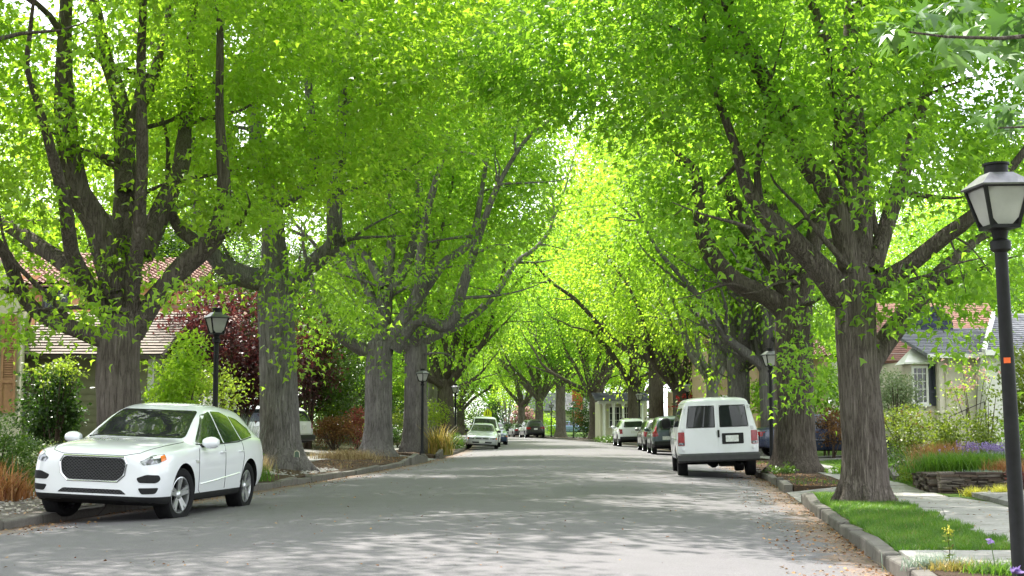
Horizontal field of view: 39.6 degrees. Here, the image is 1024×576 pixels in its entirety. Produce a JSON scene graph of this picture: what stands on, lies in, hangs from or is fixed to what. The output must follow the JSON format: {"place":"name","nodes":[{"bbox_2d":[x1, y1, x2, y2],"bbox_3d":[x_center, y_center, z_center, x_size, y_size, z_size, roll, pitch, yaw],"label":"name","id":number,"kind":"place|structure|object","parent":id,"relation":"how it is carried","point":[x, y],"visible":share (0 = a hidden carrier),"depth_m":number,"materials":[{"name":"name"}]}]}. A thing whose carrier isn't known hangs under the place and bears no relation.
{"place":"outdoors","nodes":[
{"label":"outdoors","id":0,"kind":"place"},
{"bbox_2d":[0,494,94,518],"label":"verge","id":1,"kind":"structure","parent":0,"point":[35,510],"depth_m":19.85,"materials":[{"name":"brown soil"}]},
{"bbox_2d":[0,454,35,501],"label":"bronze flax","id":2,"kind":"object","parent":1,"relation":"on","point":[8,493],"visible":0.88,"depth_m":20.69,"materials":[{"name":"orange plant"}]},
{"bbox_2d":[0,1,127,251],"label":"street tree","id":3,"kind":"object","parent":1,"relation":"on","point":[74,53],"visible":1,"depth_m":20.26,"materials":[{"name":"green plant"}]},
{"bbox_2d":[0,467,337,514],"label":"gravel","id":4,"kind":"structure","parent":1,"relation":"on","point":[325,469],"depth_m":20.69,"materials":[{"name":"stone"}]},
{"bbox_2d":[0,0,533,427],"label":"street tree","id":5,"kind":"object","parent":1,"relation":"on","point":[125,238],"visible":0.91,"depth_m":25.15,"materials":[{"name":"green plant"}]},
{"bbox_2d":[8,434,400,471],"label":"yard","id":6,"kind":"structure","parent":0,"point":[344,446],"depth_m":63.35,"materials":[{"name":"soil"}]},
{"bbox_2d":[0,260,31,462],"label":"stucco house","id":7,"kind":"structure","parent":6,"relation":"on","point":[8,378],"depth_m":32.83,"materials":[{"name":"paint"}]},
{"bbox_2d":[3,362,94,459],"bbox_3d":[-9.975,2.848,30.847,1.861,2.434,1.926,0,-5,0],"label":"camellia bush","id":8,"kind":"object","parent":6,"relation":"on","point":[38,427],"visible":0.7,"depth_m":30.52,"materials":[{"name":"green plant"}]},
{"bbox_2d":[13,353,89,445],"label":"young tips","id":9,"kind":"object","parent":6,"relation":"on","point":[64,366],"visible":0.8,"depth_m":30.46,"materials":[{"name":"green plant"}]},
{"bbox_2d":[22,312,209,444],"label":"garage","id":10,"kind":"structure","parent":6,"relation":"on","point":[157,341],"depth_m":38.95,"materials":[{"name":"beige"}]},
{"bbox_2d":[0,52,234,303],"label":"street tree","id":11,"kind":"object","parent":6,"relation":"on","point":[82,249],"visible":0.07,"depth_m":68.66,"materials":[{"name":"green plant"}]},
{"bbox_2d":[0,252,246,409],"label":"tile roofed house","id":12,"kind":"structure","parent":6,"relation":"on","point":[196,273],"depth_m":57.22,"materials":[{"name":"pink paint"}]},
{"bbox_2d":[140,326,222,403],"bbox_3d":[-7.466,2.492,31.915,1.734,3.543,1.831,4,-7,-34],"label":"maple sapling","id":13,"kind":"object","parent":6,"relation":"on","point":[184,372],"visible":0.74,"depth_m":31.80,"materials":[{"name":"green plant"}]},
{"bbox_2d":[83,179,341,337],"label":"street tree","id":14,"kind":"object","parent":6,"relation":"on","point":[173,247],"visible":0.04,"depth_m":65.53,"materials":[{"name":"green plant"}]},
{"bbox_2d":[193,358,265,414],"bbox_3d":[-7.109,3.068,34.148,1.785,2.813,2.271,4,-7,-35],"label":"forsythia","id":15,"kind":"object","parent":6,"relation":"on","point":[225,389],"visible":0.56,"depth_m":33.97,"materials":[{"name":"green plant"}]},
{"bbox_2d":[153,272,333,425],"bbox_3d":[-7.971,2.348,41.415,5.821,5.572,4.931,2,-6,-19],"label":"red maple","id":16,"kind":"object","parent":6,"relation":"on","point":[240,351],"visible":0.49,"depth_m":41.30,"materials":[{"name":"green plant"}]},
{"bbox_2d":[206,219,398,406],"bbox_3d":[-9.948,1.890,62.379,9.472,10.570,13.182,-4,-7,37],"label":"street tree","id":17,"kind":"object","parent":6,"relation":"on","point":[347,355],"visible":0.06,"depth_m":61.54,"materials":[{"name":"green plant"}]},
{"bbox_2d":[295,316,349,448],"bbox_3d":[-7.914,3.898,57.632,3.242,5.413,2.420,-2,-6,16],"label":"red maple","id":18,"kind":"object","parent":6,"relation":"on","point":[310,398],"visible":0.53,"depth_m":57.36,"materials":[{"name":"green plant"}]},
{"bbox_2d":[299,353,364,449],"bbox_3d":[-7.152,4.707,58.808,3.598,4.161,3.700,0,-5,0],"label":"garden bush","id":19,"kind":"object","parent":6,"relation":"on","point":[339,395],"visible":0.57,"depth_m":58.53,"materials":[{"name":"green plant"}]},
{"bbox_2d":[312,413,362,450],"bbox_3d":[-7.032,5.707,56.294,2.403,1.731,1.838,0,-5,0],"label":"rust bush","id":20,"kind":"object","parent":6,"relation":"on","point":[327,426],"visible":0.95,"depth_m":56.11,"materials":[{"name":"brown plant"}]},
{"bbox_2d":[248,234,451,442],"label":"street tree","id":21,"kind":"object","parent":6,"relation":"on","point":[397,361],"visible":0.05,"depth_m":73.65,"materials":[{"name":"green plant"}]},
{"bbox_2d":[304,449,338,454],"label":"driveway","id":22,"kind":"structure","parent":0,"point":[310,451],"depth_m":52.72,"materials":[{"name":"concrete"}]},
{"bbox_2d":[233,406,315,442],"bbox_3d":[-9.603,5.130,51.934,4.602,1.658,2.038,-2,-6,16],"label":"parked suv","id":23,"kind":"object","parent":22,"relation":"on","point":[306,430],"visible":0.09,"depth_m":51.30,"materials":[{"name":"white paint"}]},
{"bbox_2d":[258,456,406,482],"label":"verge","id":24,"kind":"structure","parent":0,"point":[353,463],"depth_m":39.98,"materials":[{"name":"brown soil"}]},
{"bbox_2d":[204,308,229,406],"bbox_3d":[-5.804,2.153,27.822,0.410,3.536,0.410,3,-6,-31],"label":"street lamp","id":25,"kind":"object","parent":24,"relation":"on","point":[216,323],"visible":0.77,"depth_m":27.85,"materials":[{"name":"black metal"}]},
{"bbox_2d":[23,0,557,470],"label":"street tree","id":26,"kind":"object","parent":24,"relation":"on","point":[277,284],"visible":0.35,"depth_m":35.05,"materials":[{"name":"green plant"}]},
{"bbox_2d":[305,448,401,459],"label":"dry grass","id":27,"kind":"structure","parent":24,"relation":"on","point":[343,454],"depth_m":45.69,"materials":[{"name":"brown plant"}]},
{"bbox_2d":[237,0,636,456],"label":"street tree","id":28,"kind":"object","parent":24,"relation":"on","point":[377,437],"visible":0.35,"depth_m":49.74,"materials":[{"name":"green plant"}]},
{"bbox_2d":[308,445,398,460],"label":"pavement","id":29,"kind":"structure","parent":0,"point":[317,459],"depth_m":46.93,"materials":[{"name":"concrete"}]},
{"bbox_2d":[342,405,364,449],"bbox_3d":[-6.127,5.695,57.176,1.442,1.996,1.735,0,-5,0],"label":"barberry","id":30,"kind":"object","parent":29,"relation":"on","point":[357,423],"visible":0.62,"depth_m":57.10,"materials":[{"name":"red plant"}]},
{"bbox_2d":[395,442,465,458],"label":"verge","id":31,"kind":"structure","parent":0,"point":[429,455],"depth_m":55.68,"materials":[{"name":"brown soil"}]},
{"bbox_2d":[415,369,429,454],"bbox_3d":[-3.429,4.782,54.392,0.395,3.400,0.394,-4,-7,38],"label":"street lamp","id":32,"kind":"object","parent":31,"relation":"on","point":[422,375],"visible":0.97,"depth_m":54.38,"materials":[{"name":"black metal"}]},
{"bbox_2d":[301,149,564,439],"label":"street tree","id":33,"kind":"object","parent":31,"relation":"on","point":[444,383],"visible":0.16,"depth_m":84.50,"materials":[{"name":"green plant"}]},
{"bbox_2d":[366,194,499,436],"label":"street tree","id":34,"kind":"object","parent":31,"relation":"on","point":[432,391],"visible":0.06,"depth_m":96.43,"materials":[{"name":"green plant"}]},
{"bbox_2d":[244,3,629,452],"bbox_3d":[-2.942,-4.165,59.967,16.744,22.708,15.884,0,-5,0],"label":"street tree","id":35,"kind":"object","parent":31,"relation":"on","point":[415,354],"visible":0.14,"depth_m":57.99,"materials":[{"name":"green plant"}]},
{"bbox_2d":[427,398,453,431],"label":"hedge bush","id":36,"kind":"object","parent":31,"relation":"on","point":[436,416],"visible":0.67,"depth_m":83.38,"materials":[{"name":"green plant"}]},
{"bbox_2d":[420,422,468,454],"bbox_3d":[-2.613,6.016,57.245,2.599,1.393,2.194,0,-5,0],"label":"phormium","id":37,"kind":"object","parent":31,"relation":"on","point":[436,442],"visible":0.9,"depth_m":57.07,"materials":[{"name":"plant"}]},
{"bbox_2d":[349,168,541,431],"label":"street tree","id":38,"kind":"object","parent":31,"relation":"on","point":[438,391],"visible":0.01,"depth_m":107.67,"materials":[{"name":"green plant"}]},
{"bbox_2d":[395,302,527,399],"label":"street tree","id":39,"kind":"object","parent":31,"relation":"on","point":[473,378],"visible":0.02,"depth_m":125.86,"materials":[{"name":"green plant"}]},
{"bbox_2d":[0,432,891,575],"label":"road","id":40,"kind":"structure","parent":0,"point":[723,535],"depth_m":17.11,"materials":[{"name":"grey asphalt"}]},
{"bbox_2d":[34,402,262,517],"bbox_3d":[-5.261,2.524,21.216,2.316,1.638,4.729,2,-5,8],"label":"parked suv","id":41,"kind":"object","parent":40,"relation":"on","point":[168,460],"visible":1,"depth_m":19.79,"materials":[{"name":"white paint"}]},
{"bbox_2d":[0,442,466,529],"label":"kerb","id":42,"kind":"structure","parent":40,"relation":"on","point":[81,512],"depth_m":28.70,"materials":[{"name":"concrete"}]},
{"bbox_2d":[0,455,471,534],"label":"leaf litter","id":43,"kind":"object","parent":40,"relation":"on","point":[216,498],"visible":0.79,"depth_m":24.80,"materials":[{"name":"brown plant"}]},
{"bbox_2d":[465,423,500,448],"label":"parked sedan","id":44,"kind":"object","parent":40,"relation":"on","point":[483,434],"visible":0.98,"depth_m":73.84,"materials":[{"name":"silver metal"}]},
{"bbox_2d":[519,419,544,437],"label":"parked suv","id":45,"kind":"object","parent":40,"relation":"on","point":[536,427],"visible":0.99,"depth_m":134.15,"materials":[{"name":"black paint"}]},
{"bbox_2d":[611,417,643,446],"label":"parked suv","id":46,"kind":"object","parent":40,"relation":"on","point":[624,430],"visible":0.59,"depth_m":81.06,"materials":[{"name":"white paint"}]},
{"bbox_2d":[635,417,670,450],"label":"parked wagon","id":47,"kind":"object","parent":40,"relation":"on","point":[642,439],"visible":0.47,"depth_m":67.81,"materials":[{"name":"grey paint"}]},
{"bbox_2d":[644,416,674,454],"bbox_3d":[6.800,6.368,61.558,2.038,1.658,4.737,-2,-6,2],"label":"parked suv","id":48,"kind":"object","parent":40,"relation":"on","point":[658,436],"visible":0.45,"depth_m":59.58,"materials":[{"name":"grey paint"}]},
{"bbox_2d":[465,434,936,575],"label":"kerb","id":49,"kind":"structure","parent":40,"relation":"on","point":[873,547],"depth_m":16.12,"materials":[{"name":"concrete"}]},
{"bbox_2d":[661,397,759,475],"bbox_3d":[5.202,3.866,37.174,2.474,1.987,5.561,-2,-6,4],"label":"parked van","id":50,"kind":"object","parent":40,"relation":"on","point":[713,432],"visible":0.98,"depth_m":34.57,"materials":[{"name":"white paint"}]},
{"bbox_2d":[706,465,893,575],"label":"leaf litter","id":51,"kind":"object","parent":40,"relation":"on","point":[836,532],"visible":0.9,"depth_m":16.60,"materials":[{"name":"brown plant"}]},
{"bbox_2d":[0,0,1023,423],"label":"sky","id":52,"kind":"structure","parent":0,"point":[987,86],"materials":[{"name":"white"}]},
{"bbox_2d":[510,435,838,491],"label":"verge","id":53,"kind":"structure","parent":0,"point":[797,487],"depth_m":30.95,"materials":[{"name":"brown soil"}]},
{"bbox_2d":[453,319,515,434],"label":"street tree","id":54,"kind":"object","parent":53,"relation":"on","point":[460,421],"visible":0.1,"depth_m":178.70,"materials":[{"name":"green plant"}]},
{"bbox_2d":[470,257,555,423],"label":"street tree","id":55,"kind":"object","parent":53,"relation":"on","point":[520,401],"visible":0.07,"depth_m":152.06,"materials":[{"name":"green plant"}]},
{"bbox_2d":[482,255,591,435],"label":"street tree","id":56,"kind":"object","parent":53,"relation":"on","point":[539,395],"visible":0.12,"depth_m":143.70,"materials":[{"name":"green plant"}]},
{"bbox_2d":[497,183,597,436],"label":"street tree","id":57,"kind":"object","parent":53,"relation":"on","point":[550,361],"visible":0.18,"depth_m":132.85,"materials":[{"name":"green plant"}]},
{"bbox_2d":[500,161,647,438],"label":"street tree","id":58,"kind":"object","parent":53,"relation":"on","point":[595,382],"visible":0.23,"depth_m":116.67,"materials":[{"name":"green plant"}]},
{"bbox_2d":[563,396,588,437],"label":"ivy bush","id":59,"kind":"object","parent":53,"relation":"on","point":[578,421],"visible":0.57,"depth_m":121.43,"materials":[{"name":"green plant"}]},
{"bbox_2d":[492,80,702,418],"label":"street tree","id":60,"kind":"object","parent":53,"relation":"on","point":[656,395],"visible":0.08,"depth_m":89.07,"materials":[{"name":"green plant"}]},
{"bbox_2d":[528,113,705,418],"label":"street tree","id":61,"kind":"object","parent":53,"relation":"on","point":[633,403],"visible":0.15,"depth_m":98.36,"materials":[{"name":"green plant"}]},
{"bbox_2d":[537,136,741,415],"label":"street tree","id":62,"kind":"object","parent":53,"relation":"on","point":[672,372],"visible":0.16,"depth_m":77.62,"materials":[{"name":"green plant"}]},
{"bbox_2d":[587,114,741,401],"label":"street tree","id":63,"kind":"object","parent":53,"relation":"on","point":[713,361],"visible":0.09,"depth_m":66.86,"materials":[{"name":"green plant"}]},
{"bbox_2d":[551,9,914,403],"bbox_3d":[9.065,-3.479,56.095,15.268,20.736,15.646,0,-5,0],"label":"street tree","id":64,"kind":"object","parent":53,"relation":"on","point":[738,377],"visible":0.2,"depth_m":54.50,"materials":[{"name":"green plant"}]},
{"bbox_2d":[508,0,1011,477],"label":"street tree","id":65,"kind":"object","parent":53,"relation":"on","point":[790,301],"visible":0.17,"depth_m":35.07,"materials":[{"name":"green plant"}]},
{"bbox_2d":[761,348,774,457],"bbox_3d":[6.897,3.297,37.858,0.394,3.400,0.395,1,-6,-11],"label":"street lamp","id":66,"kind":"object","parent":53,"relation":"on","point":[768,355],"visible":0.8,"depth_m":37.85,"materials":[{"name":"black metal"}]},
{"bbox_2d":[529,435,1009,544],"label":"pavement","id":67,"kind":"structure","parent":0,"point":[964,510],"depth_m":20.16,"materials":[{"name":"concrete"}]},
{"bbox_2d":[489,376,525,428],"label":"thin tree","id":68,"kind":"object","parent":67,"relation":"on","point":[504,402],"visible":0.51,"depth_m":163.25,"materials":[{"name":"green plant"}]},
{"bbox_2d":[545,430,1007,506],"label":"lawn","id":69,"kind":"structure","parent":0,"point":[819,453],"depth_m":41.60,"materials":[{"name":"green plant"}]},
{"bbox_2d":[523,390,588,426],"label":"end house","id":70,"kind":"structure","parent":69,"relation":"on","point":[568,401],"depth_m":187.30,"materials":[{"name":"white paint"}]},
{"bbox_2d":[548,343,665,409],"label":"street tree","id":71,"kind":"object","parent":69,"relation":"on","point":[610,382],"visible":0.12,"depth_m":176.85,"materials":[{"name":"green plant"}]},
{"bbox_2d":[592,393,648,437],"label":"porch house","id":72,"kind":"structure","parent":69,"relation":"on","point":[606,420],"depth_m":109.12,"materials":[{"name":"beige paint"}]},
{"bbox_2d":[551,6,913,455],"bbox_3d":[9.493,-4.868,54.431,10.524,23.254,14.647,-5,-7,42],"label":"street tree","id":73,"kind":"object","parent":69,"relation":"on","point":[755,344],"visible":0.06,"depth_m":52.81,"materials":[{"name":"green plant"}]},
{"bbox_2d":[667,331,832,427],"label":"tan house","id":74,"kind":"structure","parent":69,"relation":"on","point":[697,381],"depth_m":68.78,"materials":[{"name":"paint"}]},
{"bbox_2d":[746,373,759,420],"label":"garden tree","id":75,"kind":"object","parent":69,"relation":"on","point":[756,390],"visible":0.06,"depth_m":54.99,"materials":[{"name":"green plant"}]},
{"bbox_2d":[814,359,838,455],"bbox_3d":[11.238,4.323,50.812,1.901,3.566,2.466,0,-5,0],"label":"garden bush","id":76,"kind":"object","parent":69,"relation":"on","point":[828,379],"visible":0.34,"depth_m":50.59,"materials":[{"name":"green plant"}]},
{"bbox_2d":[815,404,841,457],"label":"rust bush","id":77,"kind":"object","parent":69,"relation":"on","point":[831,418],"visible":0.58,"depth_m":46.78,"materials":[{"name":"brown plant"}]},
{"bbox_2d":[879,365,925,459],"bbox_3d":[11.679,3.849,43.452,2.186,3.010,2.399,0,-5,0],"label":"olive tree","id":78,"kind":"object","parent":69,"relation":"on","point":[901,392],"visible":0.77,"depth_m":43.22,"materials":[{"name":"green plant"}]},
{"bbox_2d":[887,442,921,473],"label":"shrub","id":79,"kind":"object","parent":69,"relation":"on","point":[892,460],"visible":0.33,"depth_m":33.18,"materials":[{"name":"green plant"}]},
{"bbox_2d":[831,303,992,453],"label":"cottage","id":80,"kind":"structure","parent":69,"relation":"on","point":[934,381],"depth_m":45.35,"materials":[{"name":"white paint"}]},
{"bbox_2d":[911,366,929,405],"bbox_3d":[13.002,3.127,45.293,0.622,1.281,0.170,0,-5,0],"label":"window","id":81,"kind":"structure","parent":80,"relation":"in","point":[921,372],"depth_m":45.32,"materials":[{"name":"white glass"}]},
{"bbox_2d":[883,397,942,459],"bbox_3d":[10.568,3.923,38.279,2.526,1.954,2.252,-4,-7,33],"label":"photinia","id":82,"kind":"object","parent":69,"relation":"on","point":[908,430],"visible":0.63,"depth_m":38.08,"materials":[{"name":"green plant"}]},
{"bbox_2d":[813,181,1017,361],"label":"street tree","id":83,"kind":"object","parent":69,"relation":"on","point":[885,263],"visible":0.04,"depth_m":87.48,"materials":[{"name":"green plant"}]},
{"bbox_2d":[915,385,975,455],"bbox_3d":[11.118,3.575,36.294,1.698,2.193,1.661,0,-5,0],"label":"garden bush","id":84,"kind":"object","parent":69,"relation":"on","point":[945,436],"visible":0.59,"depth_m":36.21,"materials":[{"name":"green plant"}]},
{"bbox_2d":[868,0,1023,148],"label":"sweetgum tree","id":85,"kind":"object","parent":69,"relation":"on","point":[1009,31],"visible":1,"depth_m":5.04,"materials":[{"name":"green plant"}]},
{"bbox_2d":[876,131,1023,312],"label":"street tree","id":86,"kind":"object","parent":69,"relation":"on","point":[944,221],"visible":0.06,"depth_m":65.33,"materials":[{"name":"green plant"}]},
{"bbox_2d":[891,108,1023,310],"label":"street tree","id":87,"kind":"object","parent":69,"relation":"on","point":[979,232],"visible":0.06,"depth_m":75.49,"materials":[{"name":"green plant"}]},
{"bbox_2d":[911,471,1023,493],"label":"dry stone wall","id":88,"kind":"structure","parent":69,"relation":"on","point":[934,482],"depth_m":24.16,"materials":[{"name":"grey stone"}]},
{"bbox_2d":[935,350,1000,445],"bbox_3d":[13.126,3.329,40.308,2.225,3.296,2.002,0,-5,0],"label":"dogwood","id":89,"kind":"object","parent":69,"relation":"on","point":[959,387],"visible":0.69,"depth_m":40.39,"materials":[{"name":"green plant"}]},
{"bbox_2d":[913,455,1023,488],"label":"flower bed ground","id":90,"kind":"structure","parent":69,"relation":"on","point":[967,483],"depth_m":24.23,"materials":[{"name":"brown soil"}]},
{"bbox_2d":[891,439,1001,467],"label":"orange grass","id":91,"kind":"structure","parent":90,"relation":"on","point":[928,449],"depth_m":28.34,"materials":[{"name":"orange plant"}]},
{"bbox_2d":[889,448,1023,473],"bbox_3d":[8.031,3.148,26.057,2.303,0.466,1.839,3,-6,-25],"label":"green grass","id":92,"kind":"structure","parent":90,"relation":"on","point":[936,463],"depth_m":25.75,"materials":[{"name":"green plant"}]},
{"bbox_2d":[938,440,999,456],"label":"lavender","id":93,"kind":"object","parent":90,"relation":"on","point":[988,447],"visible":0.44,"depth_m":27.95,"materials":[{"name":"purple plant"}]},
{"bbox_2d":[957,382,1004,454],"bbox_3d":[11.630,3.398,34.794,1.385,2.192,1.523,-3,-6,27],"label":"garden bush","id":94,"kind":"object","parent":69,"relation":"on","point":[986,431],"visible":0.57,"depth_m":34.75,"materials":[{"name":"green plant"}]},
{"bbox_2d":[975,312,1023,454],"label":"hipped house","id":95,"kind":"structure","parent":69,"relation":"on","point":[1018,329],"depth_m":44.05,"materials":[{"name":"white paint"}]},
{"bbox_2d":[982,337,1023,453],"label":"tall shrub","id":96,"kind":"object","parent":69,"relation":"on","point":[1019,384],"visible":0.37,"depth_m":30.91,"materials":[{"name":"green plant"}]},
{"bbox_2d":[818,454,893,460],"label":"driveway","id":97,"kind":"structure","parent":0,"point":[822,458],"depth_m":46.64,"materials":[{"name":"concrete"}]},
{"bbox_2d":[757,414,890,455],"bbox_3d":[10.312,4.957,47.947,4.611,1.442,1.982,1,-6,-8],"label":"parked sedan","id":98,"kind":"object","parent":97,"relation":"on","point":[763,438],"visible":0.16,"depth_m":47.07,"materials":[{"name":"blue paint"}]},
{"bbox_2d":[808,491,1010,551],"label":"verge","id":99,"kind":"structure","parent":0,"point":[864,529],"depth_m":16.35,"materials":[{"name":"green plant"}]},
{"bbox_2d":[422,0,1023,501],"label":"street tree","id":100,"kind":"object","parent":99,"relation":"on","point":[764,138],"visible":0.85,"depth_m":21.59,"materials":[{"name":"green plant"}]},
{"bbox_2d":[898,550,1010,566],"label":"path","id":101,"kind":"structure","parent":0,"point":[981,555],"depth_m":12.97,"materials":[{"name":"concrete"}]},
{"bbox_2d":[929,567,1006,575],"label":"verge","id":102,"kind":"structure","parent":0,"point":[947,573],"depth_m":11.31,"materials":[{"name":"green plant"}]},
{"bbox_2d":[881,548,975,570],"bbox_3d":[3.505,2.263,11.840,0.881,0.194,0.517,-1,-6,14],"label":"weed clump","id":103,"kind":"object","parent":102,"relation":"on","point":[932,560],"visible":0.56,"depth_m":11.82,"materials":[{"name":"green plant"}]},
{"bbox_2d":[882,556,1005,571],"bbox_3d":[3.581,2.265,11.612,1.246,0.147,0.591,0,-5,0],"label":"weed clump","id":104,"kind":"object","parent":102,"relation":"on","point":[946,566],"visible":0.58,"depth_m":11.62,"materials":[{"name":"green plant"}]},
{"bbox_2d":[937,557,1011,575],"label":"weed clump","id":105,"kind":"object","parent":102,"relation":"on","point":[1005,569],"visible":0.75,"depth_m":11.39,"materials":[{"name":"green plant"}]},
{"bbox_2d":[960,161,1023,575],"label":"street lamp","id":106,"kind":"object","parent":102,"relation":"on","point":[994,194],"visible":1,"depth_m":10.36,"materials":[{"name":"black metal"}]},
{"bbox_2d":[971,490,1023,505],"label":"path","id":107,"kind":"structure","parent":0,"point":[1001,498],"depth_m":21.95,"materials":[{"name":"concrete"}]},
{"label":"yard","id":108,"kind":"structure","parent":0,"visible":0},
{"bbox_2d":[0,406,45,484],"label":"clipped hedge","id":109,"kind":"object","parent":108,"relation":"on","point":[6,442],"visible":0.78,"depth_m":23.06,"materials":[{"name":"plant"}]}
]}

